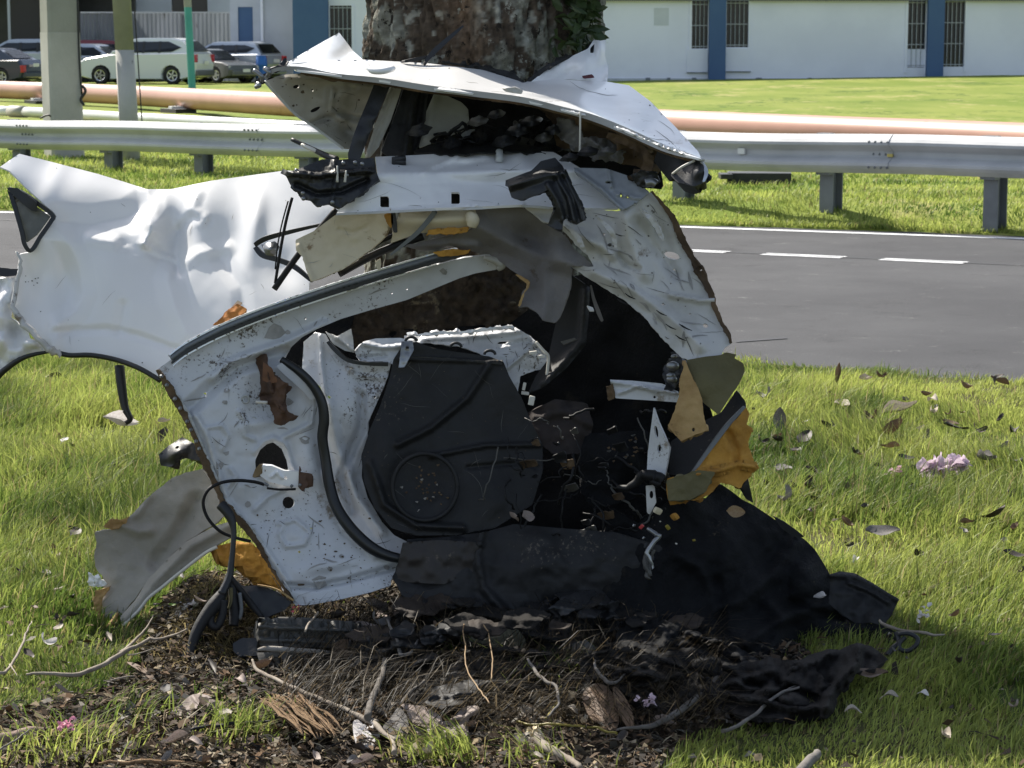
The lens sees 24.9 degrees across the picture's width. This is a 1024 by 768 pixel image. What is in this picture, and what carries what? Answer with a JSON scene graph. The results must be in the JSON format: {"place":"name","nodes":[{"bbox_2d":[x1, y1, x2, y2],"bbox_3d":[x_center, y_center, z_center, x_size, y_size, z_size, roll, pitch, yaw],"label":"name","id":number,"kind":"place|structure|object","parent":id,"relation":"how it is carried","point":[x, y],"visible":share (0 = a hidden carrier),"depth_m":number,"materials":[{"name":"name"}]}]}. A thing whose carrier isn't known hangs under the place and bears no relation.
{"place":"outdoors","nodes":[
{"label":"outdoors","id":0,"kind":"place"},
{"bbox_2d":[0,211,1023,381],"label":"road","id":1,"kind":"structure","parent":0,"point":[866,308],"depth_m":14.46,"materials":[{"name":"asphalt"}]},
{"bbox_2d":[0,212,1023,238],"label":"edge line","id":2,"kind":"object","parent":1,"relation":"on","point":[822,231],"visible":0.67,"depth_m":19.30,"materials":[{"name":"white paint"}]},
{"bbox_2d":[879,258,964,263],"bbox_3d":[2.976,-0.892,16.752,0.627,0.001,0.170,4,9,28],"label":"lane marking","id":3,"kind":"object","parent":1,"relation":"on","point":[918,260],"visible":1,"depth_m":16.77,"materials":[{"name":"white paint"}]},
{"bbox_2d":[0,75,1023,235],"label":"lawn","id":4,"kind":"structure","parent":0,"point":[995,98],"depth_m":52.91,"materials":[{"name":"plant"}]},
{"bbox_2d":[0,48,40,81],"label":"parked car","id":5,"kind":"object","parent":4,"relation":"on","point":[18,65],"visible":0.82,"depth_m":79.17,"materials":[{"name":"grey"}]},
{"bbox_2d":[0,39,40,59],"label":"parked car","id":6,"kind":"object","parent":4,"relation":"on","point":[30,47],"visible":0.04,"depth_m":85.31,"materials":[{"name":"silver metal"}]},
{"bbox_2d":[40,0,86,157],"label":"utility pole","id":7,"kind":"object","parent":4,"relation":"on","point":[63,94],"visible":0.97,"depth_m":28.55,"materials":[{"name":"concrete"}]},
{"bbox_2d":[0,0,135,78],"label":"open shed","id":8,"kind":"structure","parent":4,"relation":"on","point":[19,19],"depth_m":91.91,"materials":[{"name":"grey"}]},
{"bbox_2d":[80,44,142,81],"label":"parked car","id":9,"kind":"object","parent":4,"relation":"on","point":[90,50],"visible":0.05,"depth_m":85.99,"materials":[{"name":"silver metal"}]},
{"bbox_2d":[80,40,150,80],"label":"parked car","id":10,"kind":"object","parent":4,"relation":"on","point":[109,43],"visible":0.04,"depth_m":88.32,"materials":[{"name":"metal"}]},
{"bbox_2d":[112,0,142,159],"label":"utility pole","id":11,"kind":"object","parent":4,"relation":"on","point":[125,63],"visible":0.83,"depth_m":28.14,"materials":[{"name":"concrete"}]},
{"bbox_2d":[81,38,214,83],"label":"parked car","id":12,"kind":"object","parent":4,"relation":"on","point":[165,59],"visible":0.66,"depth_m":81.78,"materials":[{"name":"white"}]},
{"bbox_2d":[0,106,306,124],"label":"pipe","id":13,"kind":"object","parent":4,"relation":"on","point":[27,111],"visible":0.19,"depth_m":40.19,"materials":[{"name":"grey"}]},
{"bbox_2d":[80,12,230,80],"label":"metal fence","id":14,"kind":"object","parent":4,"relation":"on","point":[93,28],"visible":0.29,"depth_m":89.96,"materials":[{"name":"grey metal"}]},
{"bbox_2d":[136,0,229,40],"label":"pale building","id":15,"kind":"structure","parent":4,"relation":"on","point":[178,5],"depth_m":96.75,"materials":[{"name":"paint"}]},
{"bbox_2d":[191,0,207,11],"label":"window","id":16,"kind":"structure","parent":15,"relation":"in","point":[197,5],"depth_m":96.92,"materials":[{"name":"black glass"}]},
{"bbox_2d":[184,0,195,88],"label":"sign post","id":17,"kind":"object","parent":4,"relation":"on","point":[189,42],"visible":0.75,"depth_m":67.19,"materials":[{"name":"metal"}]},
{"bbox_2d":[172,49,258,82],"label":"parked car","id":18,"kind":"object","parent":4,"relation":"on","point":[227,65],"visible":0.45,"depth_m":83.85,"materials":[{"name":"grey"}]},
{"bbox_2d":[205,41,286,82],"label":"parked car","id":19,"kind":"object","parent":4,"relation":"on","point":[247,51],"visible":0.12,"depth_m":85.66,"materials":[{"name":"silver metal"}]},
{"bbox_2d":[230,0,292,81],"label":"white annex","id":20,"kind":"object","parent":4,"relation":"on","point":[270,21],"visible":0.4,"depth_m":87.95,"materials":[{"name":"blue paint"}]},
{"bbox_2d":[238,7,252,40],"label":"door","id":21,"kind":"structure","parent":20,"relation":"in","point":[245,14],"depth_m":88.00,"materials":[{"name":"blue paint"}]},
{"bbox_2d":[0,119,1023,232],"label":"guardrail","id":22,"kind":"object","parent":4,"relation":"on","point":[994,163],"visible":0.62,"depth_m":20.42,"materials":[{"name":"grey metal"}]},
{"bbox_2d":[0,81,1023,136],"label":"pipeline","id":23,"kind":"object","parent":4,"relation":"on","point":[179,100],"visible":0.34,"depth_m":30.59,"materials":[{"name":"orange metal"}]},
{"bbox_2d":[292,0,1023,80],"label":"white building","id":24,"kind":"structure","parent":4,"relation":"on","point":[710,39],"depth_m":85.06,"materials":[{"name":"paint"}]},
{"bbox_2d":[329,6,354,51],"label":"window","id":25,"kind":"structure","parent":24,"relation":"in","point":[341,18],"depth_m":85.12,"materials":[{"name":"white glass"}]},
{"bbox_2d":[689,1,708,48],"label":"window","id":26,"kind":"structure","parent":24,"relation":"in","point":[698,10],"depth_m":85.12,"materials":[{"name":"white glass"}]},
{"bbox_2d":[726,1,751,47],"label":"window","id":27,"kind":"structure","parent":24,"relation":"in","point":[738,24],"depth_m":85.14,"materials":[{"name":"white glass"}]},
{"bbox_2d":[904,1,926,72],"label":"window","id":28,"kind":"structure","parent":24,"relation":"in","point":[915,23],"depth_m":85.12,"materials":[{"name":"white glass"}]},
{"bbox_2d":[943,1,968,71],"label":"window","id":29,"kind":"structure","parent":24,"relation":"in","point":[954,10],"depth_m":85.16,"materials":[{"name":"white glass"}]},
{"bbox_2d":[718,171,791,183],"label":"support block","id":30,"kind":"structure","parent":4,"relation":"on","point":[746,177],"depth_m":23.15,"materials":[{"name":"black concrete"}]},
{"bbox_2d":[0,312,1023,767],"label":"verge","id":31,"kind":"structure","parent":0,"point":[862,726],"depth_m":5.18,"materials":[{"name":"plant"}]},
{"bbox_2d":[0,621,31,675],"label":"stick","id":32,"kind":"object","parent":31,"relation":"on","point":[14,659],"visible":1,"depth_m":5.50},
{"bbox_2d":[0,726,52,745],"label":"stick","id":33,"kind":"object","parent":31,"relation":"on","point":[13,734],"visible":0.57,"depth_m":4.98,"materials":[{"name":"wood"}]},
{"bbox_2d":[26,614,187,680],"bbox_3d":[-0.911,0.633,5.581,0.246,0.071,0.531,4,9,25],"label":"stick","id":34,"kind":"object","parent":31,"relation":"on","point":[125,650],"visible":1,"depth_m":5.56,"materials":[{"name":"wood"}]},
{"bbox_2d":[103,410,138,425],"bbox_3d":[-1.066,0.096,6.326,0.039,0.034,0.122,-18,-19,27],"label":"petal","id":35,"kind":"object","parent":31,"relation":"on","point":[118,417],"visible":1,"depth_m":6.32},
{"bbox_2d":[98,759,185,764],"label":"stick","id":36,"kind":"object","parent":31,"relation":"on","point":[140,761],"visible":1,"depth_m":4.80,"materials":[{"name":"brown wood"}]},
{"bbox_2d":[87,469,230,626],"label":"torn trim","id":37,"kind":"structure","parent":31,"relation":"on","point":[156,541],"depth_m":6.07,"materials":[{"name":"grey fabric"}]},
{"bbox_2d":[64,567,376,674],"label":"dry grass","id":38,"kind":"structure","parent":31,"relation":"on","point":[195,591],"depth_m":5.85,"materials":[{"name":"plant"}]},
{"bbox_2d":[190,720,281,730],"bbox_3d":[-0.606,0.745,5.065,0.208,0.015,0.031,-3,9,-22],"label":"stick","id":39,"kind":"object","parent":31,"relation":"on","point":[231,723],"visible":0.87,"depth_m":5.07,"materials":[{"name":"brown wood"}]},
{"bbox_2d":[233,617,362,670],"bbox_3d":[-0.517,0.647,5.701,0.339,0.154,0.171,0,8,0],"label":"sill box","id":40,"kind":"object","parent":31,"relation":"on","point":[265,633],"visible":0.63,"depth_m":5.68,"materials":[{"name":"plastic"}]},
{"bbox_2d":[0,609,602,767],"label":"grass tufts","id":41,"kind":"object","parent":31,"relation":"on","point":[465,746],"visible":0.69,"depth_m":4.96,"materials":[{"name":"plant"}]},
{"bbox_2d":[331,639,356,659],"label":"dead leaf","id":42,"kind":"object","parent":31,"relation":"on","point":[340,645],"visible":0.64,"depth_m":5.61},
{"bbox_2d":[0,25,758,605],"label":"wrecked car","id":43,"kind":"object","parent":31,"relation":"on","point":[470,395],"visible":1,"depth_m":5.94,"materials":[{"name":"white paint"}]},
{"bbox_2d":[159,437,201,468],"bbox_3d":[-0.855,0.185,6.054,0.144,0.082,0.091,4,9,25],"label":"plastic shell","id":44,"kind":"object","parent":43,"relation":"attached to","point":[172,455],"visible":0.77,"depth_m":6.05},
{"bbox_2d":[184,501,263,660],"bbox_3d":[-0.748,0.500,5.766,0.238,0.401,0.109,-6,10,-35],"label":"torn hose","id":45,"kind":"object","parent":43,"relation":"hanging from","point":[217,602],"visible":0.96,"depth_m":5.77,"materials":[{"name":"black plastic"}]},
{"bbox_2d":[213,300,246,324],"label":"foam scrap","id":46,"kind":"object","parent":43,"relation":"attached to","point":[236,309],"visible":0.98,"depth_m":5.89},
{"bbox_2d":[211,541,283,595],"bbox_3d":[-0.696,0.486,6.058,0.206,0.148,0.094,0,8,0],"label":"foam block","id":47,"kind":"object","parent":43,"relation":"attached to","point":[250,564],"depth_m":6.04,"materials":[{"name":"plastic"}]},
{"bbox_2d":[239,583,293,617],"bbox_3d":[-0.627,0.543,5.845,0.156,0.097,0.050,0,8,0],"label":"mud flap","id":48,"kind":"object","parent":43,"relation":"attached to","point":[268,601],"visible":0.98,"depth_m":5.84,"materials":[{"name":"black plastic"}]},
{"bbox_2d":[347,632,443,686],"bbox_3d":[-0.295,0.655,5.513,0.285,0.100,0.208,4,9,24],"label":"straw","id":49,"kind":"object","parent":31,"relation":"on","point":[405,643],"visible":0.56,"depth_m":5.52,"materials":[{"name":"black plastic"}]},
{"bbox_2d":[345,624,389,643],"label":"scrap","id":50,"kind":"object","parent":49,"relation":"on","point":[358,633],"visible":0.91,"depth_m":5.62,"materials":[{"name":"brown plastic"}]},
{"bbox_2d":[380,654,404,673],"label":"scrap","id":51,"kind":"object","parent":49,"relation":"on","point":[393,663],"visible":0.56,"depth_m":5.48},
{"bbox_2d":[389,620,416,637],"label":"scrap","id":52,"kind":"object","parent":49,"relation":"on","point":[404,629],"visible":1,"depth_m":5.56,"materials":[{"name":"black plastic"}]},
{"bbox_2d":[419,629,446,646],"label":"scrap","id":53,"kind":"object","parent":49,"relation":"on","point":[430,640],"visible":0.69,"depth_m":5.54,"materials":[{"name":"black plastic"}]},
{"bbox_2d":[421,625,445,642],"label":"scrap","id":54,"kind":"object","parent":53,"relation":"on","point":[431,632],"visible":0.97,"depth_m":5.57,"materials":[{"name":"black plastic"}]},
{"bbox_2d":[434,623,462,636],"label":"scrap","id":55,"kind":"object","parent":54,"relation":"on","point":[441,629],"visible":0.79,"depth_m":5.54,"materials":[{"name":"black plastic"}]},
{"bbox_2d":[401,666,440,690],"bbox_3d":[-0.207,0.689,5.373,0.085,0.031,0.179,-1,8,-10],"label":"scrap","id":56,"kind":"object","parent":31,"relation":"on","point":[421,677],"visible":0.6,"depth_m":5.39,"materials":[{"name":"grey"}]},
{"bbox_2d":[362,0,605,310],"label":"tree","id":57,"kind":"object","parent":31,"relation":"on","point":[510,35],"visible":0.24,"depth_m":6.43,"materials":[{"name":"brown plant"}]},
{"bbox_2d":[549,0,609,57],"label":"climbing plant","id":58,"kind":"object","parent":57,"relation":"attached to","point":[584,13],"visible":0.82,"depth_m":6.40,"materials":[{"name":"green plant"}]},
{"bbox_2d":[462,629,526,649],"bbox_3d":[-0.040,0.639,5.622,0.157,0.086,0.144,-3,9,-19],"label":"plastic scrap","id":59,"kind":"object","parent":31,"relation":"on","point":[507,632],"visible":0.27,"depth_m":5.64,"materials":[{"name":"plastic"}]},
{"bbox_2d":[234,530,785,741],"bbox_3d":[-0.016,0.588,5.592,1.471,0.239,1.518,0,8,0],"label":"straw","id":60,"kind":"object","parent":31,"relation":"on","point":[332,674],"visible":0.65,"depth_m":5.30,"materials":[{"name":"brown plant"}]},
{"bbox_2d":[497,607,550,629],"bbox_3d":[0.031,0.569,5.565,0.112,0.031,0.153,2,8,11],"label":"scrap","id":61,"kind":"object","parent":60,"relation":"on","point":[525,618],"visible":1,"depth_m":5.55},
{"bbox_2d":[468,619,506,637],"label":"scrap","id":62,"kind":"object","parent":61,"relation":"on","point":[493,627],"visible":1,"depth_m":5.51,"materials":[{"name":"brown plastic"}]},
{"bbox_2d":[444,612,491,640],"bbox_3d":[-0.089,0.577,5.498,0.105,0.033,0.173,-3,9,-22],"label":"scrap","id":63,"kind":"object","parent":62,"relation":"on","point":[455,621],"visible":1,"depth_m":5.52,"materials":[{"name":"grey"}]},
{"bbox_2d":[0,566,1023,767],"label":"litter","id":64,"kind":"object","parent":31,"relation":"on","point":[329,750],"visible":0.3,"depth_m":5.13,"materials":[{"name":"plant"}]},
{"bbox_2d":[161,729,188,743],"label":"dead leaf","id":65,"kind":"object","parent":64,"relation":"on","point":[176,735],"visible":1,"depth_m":4.92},
{"bbox_2d":[172,694,214,715],"bbox_3d":[-0.721,0.725,5.233,0.101,0.034,0.080,0,8,0],"label":"dead leaf","id":66,"kind":"object","parent":64,"relation":"on","point":[189,700],"visible":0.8,"depth_m":5.23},
{"bbox_2d":[259,692,345,738],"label":"wood splinters","id":67,"kind":"object","parent":64,"relation":"on","point":[318,721],"visible":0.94,"depth_m":5.03,"materials":[{"name":"wood"}]},
{"bbox_2d":[251,659,396,755],"bbox_3d":[-0.409,0.711,5.163,0.072,0.025,0.776,-5,10,-29],"label":"stick","id":68,"kind":"object","parent":64,"relation":"on","point":[379,728],"visible":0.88,"depth_m":5.10,"materials":[{"name":"wood"}]},
{"bbox_2d":[353,720,375,748],"bbox_3d":[-0.324,0.760,5.024,0.043,0.039,0.100,-3,9,-18],"label":"dead leaf","id":69,"kind":"object","parent":64,"relation":"on","point":[358,723],"visible":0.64,"depth_m":5.03,"materials":[{"name":"white plant"}]},
{"bbox_2d":[364,657,386,720],"bbox_3d":[-0.305,0.687,5.242,0.021,0.027,0.443,0,8,2],"label":"stick","id":70,"kind":"object","parent":64,"relation":"on","point":[367,715],"visible":0.91,"depth_m":5.16,"materials":[{"name":"wood"}]},
{"bbox_2d":[382,707,408,739],"bbox_3d":[-0.250,0.745,5.074,0.057,0.043,0.102,4,9,25],"label":"dead leaf","id":71,"kind":"object","parent":64,"relation":"on","point":[395,719],"visible":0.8,"depth_m":5.08,"materials":[{"name":"plant"}]},
{"bbox_2d":[408,689,431,706],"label":"scrap","id":72,"kind":"object","parent":64,"relation":"on","point":[414,699],"visible":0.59,"depth_m":5.24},
{"bbox_2d":[401,704,442,735],"bbox_3d":[-0.194,0.739,5.115,0.070,0.045,0.121,-4,9,-24],"label":"dead leaf","id":73,"kind":"object","parent":64,"relation":"on","point":[425,719],"visible":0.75,"depth_m":5.12,"materials":[{"name":"plant"}]},
{"bbox_2d":[432,706,478,738],"bbox_3d":[-0.129,0.747,5.092,0.083,0.046,0.149,3,9,18],"label":"dead leaf","id":74,"kind":"object","parent":64,"relation":"on","point":[473,709],"visible":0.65,"depth_m":5.11,"materials":[{"name":"plant"}]},
{"bbox_2d":[426,679,488,710],"bbox_3d":[-0.133,0.697,5.210,0.108,0.021,0.220,3,9,17],"label":"scrap","id":75,"kind":"object","parent":64,"relation":"on","point":[455,693],"visible":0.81,"depth_m":5.19,"materials":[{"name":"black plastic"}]},
{"bbox_2d":[439,663,476,681],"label":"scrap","id":76,"kind":"object","parent":64,"relation":"on","point":[459,667],"visible":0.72,"depth_m":5.40,"materials":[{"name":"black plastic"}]},
{"bbox_2d":[394,602,545,656],"bbox_3d":[-0.112,0.608,5.760,0.338,0.099,0.318,-8,11,-42],"label":"torn lining","id":77,"kind":"object","parent":64,"relation":"on","point":[494,611],"visible":0.29,"depth_m":5.78,"materials":[{"name":"fabric"}]},
{"bbox_2d":[392,593,452,618],"bbox_3d":[-0.224,0.552,5.809,0.164,0.034,0.187,-6,10,-36],"label":"scrap","id":78,"kind":"object","parent":77,"relation":"on","point":[402,604],"visible":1,"depth_m":5.80,"materials":[{"name":"brown plastic"}]},
{"bbox_2d":[452,645,579,696],"bbox_3d":[0.026,0.665,5.438,0.284,0.082,0.301,-6,10,-35],"label":"straw","id":79,"kind":"object","parent":64,"relation":"on","point":[497,650],"visible":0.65,"depth_m":5.44,"materials":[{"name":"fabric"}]},
{"bbox_2d":[532,732,582,767],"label":"stick","id":80,"kind":"object","parent":64,"relation":"on","point":[568,758],"visible":0.94,"depth_m":4.89,"materials":[{"name":"wood"}]},
{"bbox_2d":[519,596,620,649],"bbox_3d":[0.184,0.602,5.741,0.359,0.109,0.303,0,8,0],"label":"torn lining","id":81,"kind":"object","parent":64,"relation":"on","point":[606,614],"visible":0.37,"depth_m":5.75,"materials":[{"name":"fabric"}]},
{"bbox_2d":[392,524,661,608],"bbox_3d":[0.043,0.469,5.854,0.695,0.211,0.130,1,8,4],"label":"under tray","id":82,"kind":"object","parent":81,"relation":"on","point":[496,566],"visible":0.91,"depth_m":5.86,"materials":[{"name":"black plastic"}]},
{"bbox_2d":[576,607,600,618],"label":"scrap","id":83,"kind":"object","parent":81,"relation":"on","point":[589,613],"visible":1,"depth_m":5.67,"materials":[{"name":"black plastic"}]},
{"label":"scrap","id":84,"kind":"object","parent":81,"relation":"on","visible":0},
{"bbox_2d":[548,590,596,616],"bbox_3d":[0.154,0.544,5.757,0.084,0.034,0.177,3,9,18],"label":"scrap","id":85,"kind":"object","parent":84,"relation":"on","point":[561,605],"visible":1,"depth_m":5.74,"materials":[{"name":"black plastic"}]},
{"bbox_2d":[613,687,633,731],"bbox_3d":[0.249,0.720,5.133,0.031,0.059,0.161,-1,8,-10],"label":"dead leaf","id":86,"kind":"object","parent":64,"relation":"on","point":[622,699],"visible":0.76,"depth_m":5.13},
{"bbox_2d":[616,675,720,730],"bbox_3d":[0.371,0.721,5.194,0.125,0.032,0.458,3,9,23],"label":"stick","id":87,"kind":"object","parent":64,"relation":"on","point":[657,722],"visible":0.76,"depth_m":5.09,"materials":[{"name":"wood"}]},
{"bbox_2d":[527,658,559,717],"bbox_3d":[0.078,0.672,5.149,0.048,0.018,0.434,-1,8,-5],"label":"stick","id":88,"kind":"object","parent":31,"relation":"on","point":[545,680],"visible":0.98,"depth_m":5.18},
{"bbox_2d":[516,720,584,727],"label":"twig","id":89,"kind":"object","parent":31,"relation":"on","point":[548,723],"visible":0.95,"depth_m":5.06,"materials":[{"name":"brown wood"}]},
{"bbox_2d":[543,636,584,662],"bbox_3d":[0.146,0.648,5.567,0.116,0.032,0.221,-4,9,-26],"label":"scrap","id":90,"kind":"object","parent":31,"relation":"on","point":[547,648],"visible":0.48,"depth_m":5.60,"materials":[{"name":"black plastic"}]},
{"bbox_2d":[548,619,571,630],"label":"scrap","id":91,"kind":"object","parent":90,"relation":"on","point":[553,625],"visible":1,"depth_m":5.58,"materials":[{"name":"brown plastic"}]},
{"bbox_2d":[583,683,618,730],"bbox_3d":[0.202,0.721,5.145,0.071,0.063,0.186,-2,8,-12],"label":"dead leaf","id":92,"kind":"object","parent":31,"relation":"on","point":[599,717],"visible":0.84,"depth_m":5.15,"materials":[{"name":"plant"}]},
{"bbox_2d":[579,647,712,712],"bbox_3d":[0.308,0.683,5.312,0.263,0.103,0.328,-8,11,-43],"label":"torn lining","id":93,"kind":"object","parent":31,"relation":"on","point":[643,672],"visible":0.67,"depth_m":5.32,"materials":[{"name":"fabric"}]},
{"bbox_2d":[611,615,757,677],"bbox_3d":[0.405,0.641,5.546,0.291,0.115,0.358,-6,10,-34],"label":"torn lining","id":94,"kind":"object","parent":31,"relation":"on","point":[651,625],"visible":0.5,"depth_m":5.56,"materials":[{"name":"fabric"}]},
{"bbox_2d":[625,613,646,627],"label":"scrap","id":95,"kind":"object","parent":94,"relation":"on","point":[634,623],"visible":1,"depth_m":5.63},
{"bbox_2d":[594,484,919,658],"bbox_3d":[0.589,0.485,5.824,0.831,0.404,0.451,0,8,0],"label":"floor carpet","id":96,"kind":"object","parent":31,"relation":"on","point":[774,575],"visible":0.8,"depth_m":5.87,"materials":[{"name":"carpet"}]},
{"bbox_2d":[726,505,744,516],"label":"dead leaf","id":97,"kind":"object","parent":96,"relation":"on","point":[735,511],"visible":1,"depth_m":5.91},
{"bbox_2d":[773,407,785,430],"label":"dead leaf","id":98,"kind":"object","parent":31,"relation":"on","point":[779,412],"visible":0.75,"depth_m":8.95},
{"bbox_2d":[706,643,887,724],"bbox_3d":[0.656,0.690,5.377,0.319,0.107,0.555,4,9,24],"label":"cloth","id":99,"kind":"object","parent":31,"relation":"on","point":[838,670],"visible":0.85,"depth_m":5.28,"materials":[{"name":"fabric"}]},
{"bbox_2d":[721,685,799,732],"bbox_3d":[0.552,0.721,5.139,0.029,0.021,0.394,5,10,31],"label":"stick","id":100,"kind":"object","parent":99,"relation":"on","point":[750,717],"visible":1,"depth_m":5.12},
{"bbox_2d":[720,656,831,724],"bbox_3d":[0.599,0.702,5.312,0.271,0.086,0.284,-4,9,-28],"label":"torn lining","id":101,"kind":"object","parent":99,"relation":"on","point":[806,678],"visible":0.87,"depth_m":5.34,"materials":[{"name":"fabric"}]},
{"bbox_2d":[796,749,821,767],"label":"stick","id":102,"kind":"object","parent":31,"relation":"on","point":[810,760],"visible":1,"depth_m":4.81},
{"bbox_2d":[857,668,887,677],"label":"dead leaf","id":103,"kind":"object","parent":31,"relation":"on","point":[878,671],"visible":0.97,"depth_m":5.42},
{"bbox_2d":[866,525,899,534],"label":"dead leaf","id":104,"kind":"object","parent":31,"relation":"on","point":[881,529],"visible":1,"depth_m":6.96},
{"bbox_2d":[882,416,902,433],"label":"dead leaf","id":105,"kind":"object","parent":31,"relation":"on","point":[897,422],"visible":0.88,"depth_m":8.76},
{"bbox_2d":[882,400,916,412],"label":"dead leaf","id":106,"kind":"object","parent":31,"relation":"on","point":[903,405],"visible":0.91,"depth_m":9.26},
{"bbox_2d":[878,619,944,636],"bbox_3d":[0.992,0.611,5.774,0.179,0.020,0.031,6,10,34],"label":"stick","id":107,"kind":"object","parent":31,"relation":"on","point":[900,630],"visible":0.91,"depth_m":5.76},
{"bbox_2d":[916,452,971,477],"bbox_3d":[1.463,0.281,7.827,0.187,0.107,0.088,0,8,0],"label":"flower","id":108,"kind":"object","parent":31,"relation":"on","point":[962,461],"visible":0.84,"depth_m":7.82,"materials":[{"name":"pink plant"}]},
{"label":"scrap","id":109,"kind":"object","parent":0,"visible":0},
{"bbox_2d":[668,613,703,629],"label":"scrap","id":110,"kind":"object","parent":109,"relation":"on","point":[693,625],"visible":0.66,"depth_m":5.73,"materials":[{"name":"brown plastic"}]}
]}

